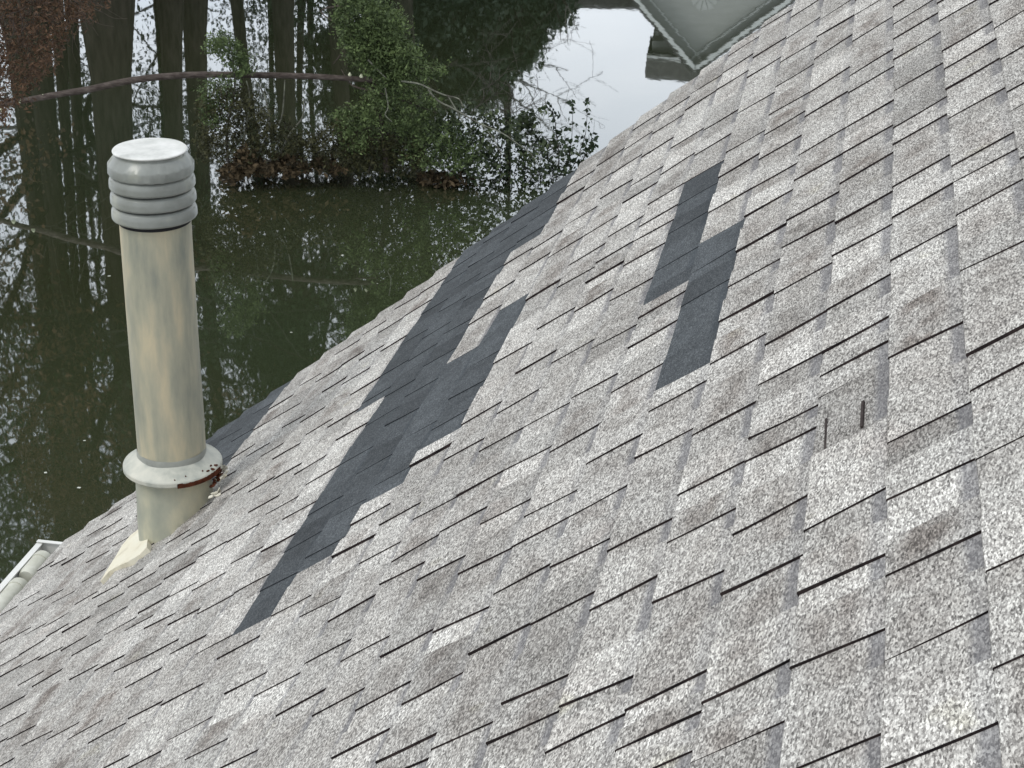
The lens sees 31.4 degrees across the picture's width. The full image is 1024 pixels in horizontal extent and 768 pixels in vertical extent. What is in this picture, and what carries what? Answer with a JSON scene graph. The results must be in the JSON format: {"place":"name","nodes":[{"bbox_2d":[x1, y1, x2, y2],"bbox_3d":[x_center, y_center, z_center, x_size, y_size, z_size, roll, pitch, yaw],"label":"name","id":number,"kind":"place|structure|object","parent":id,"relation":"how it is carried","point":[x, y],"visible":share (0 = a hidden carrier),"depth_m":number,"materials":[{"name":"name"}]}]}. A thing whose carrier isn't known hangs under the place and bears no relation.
{"place":"outdoors","nodes":[
{"label":"outdoors","id":0,"kind":"place"},
{"bbox_2d":[0,0,126,134],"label":"rusty cypress bough","id":1,"kind":"object","parent":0,"point":[22,41],"visible":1,"depth_m":23.16,"materials":[{"name":"brown plant"}]},
{"bbox_2d":[0,0,794,583],"bbox_3d":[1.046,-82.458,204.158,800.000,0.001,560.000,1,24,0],"label":"water","id":2,"kind":"structure","parent":0,"point":[296,274],"depth_m":28.12,"materials":[{"name":"green liquid"}]},
{"bbox_2d":[214,143,483,189],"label":"snag island","id":3,"kind":"structure","parent":2,"relation":"on","point":[235,170],"depth_m":28.40,"materials":[{"name":"brown plant"}]},
{"bbox_2d":[189,27,325,165],"bbox_3d":[-3.970,-4.395,28.135,2.124,2.375,1.361,-3,25,-8],"label":"olive shrub","id":4,"kind":"object","parent":3,"relation":"on","point":[220,41],"visible":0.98,"depth_m":27.97,"materials":[{"name":"green plant"}]},
{"bbox_2d":[241,80,303,160],"bbox_3d":[-3.733,-4.078,28.294,1.024,1.331,0.041,-3,25,-8],"label":"bare lichened sapling","id":5,"kind":"object","parent":3,"relation":"on","point":[269,123],"visible":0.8,"depth_m":28.25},
{"bbox_2d":[298,114,430,184],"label":"brown undergrowth","id":6,"kind":"object","parent":3,"relation":"on","point":[359,156],"visible":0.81,"depth_m":28.40,"materials":[{"name":"plant"}]},
{"bbox_2d":[319,0,486,173],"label":"cedar","id":7,"kind":"object","parent":3,"relation":"on","point":[391,54],"visible":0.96,"depth_m":27.86,"materials":[{"name":"green plant"}]},
{"bbox_2d":[0,71,380,111],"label":"fallen limb","id":8,"kind":"object","parent":7,"relation":"on","point":[135,79],"visible":0.82,"depth_m":28.44,"materials":[{"name":"brown wood"}]},
{"bbox_2d":[368,59,538,165],"bbox_3d":[-0.879,-4.136,27.790,2.612,1.658,0.055,0,24,-2],"label":"pale forked branch","id":9,"kind":"object","parent":7,"relation":"attached to","point":[430,92],"visible":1,"depth_m":27.75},
{"bbox_2d":[421,97,598,192],"bbox_3d":[-0.027,-3.769,28.681,2.793,1.663,1.581,1,24,0],"label":"leafy shrub","id":10,"kind":"object","parent":3,"relation":"on","point":[524,117],"visible":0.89,"depth_m":28.49,"materials":[{"name":"green plant"}]},
{"bbox_2d":[458,32,569,172],"bbox_3d":[-0.022,-4.348,28.758,1.971,2.517,0.313,1,24,0],"label":"fine twig shrub","id":11,"kind":"object","parent":2,"relation":"in","point":[526,107],"visible":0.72,"depth_m":28.71,"materials":[{"name":"plant"}]},
{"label":"ground","id":12,"kind":"structure","parent":0,"visible":0},
{"bbox_2d":[0,0,1023,767],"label":"house","id":13,"kind":"structure","parent":12,"relation":"on","point":[682,426],"depth_m":3.70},
{"bbox_2d":[100,138,227,583],"bbox_3d":[-1.180,0.121,6.144,0.440,1.882,0.419,1,24,0],"label":"roof vent","id":14,"kind":"object","parent":13,"relation":"on","point":[173,466],"visible":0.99,"depth_m":5.97,"materials":[{"name":"beige paint"}]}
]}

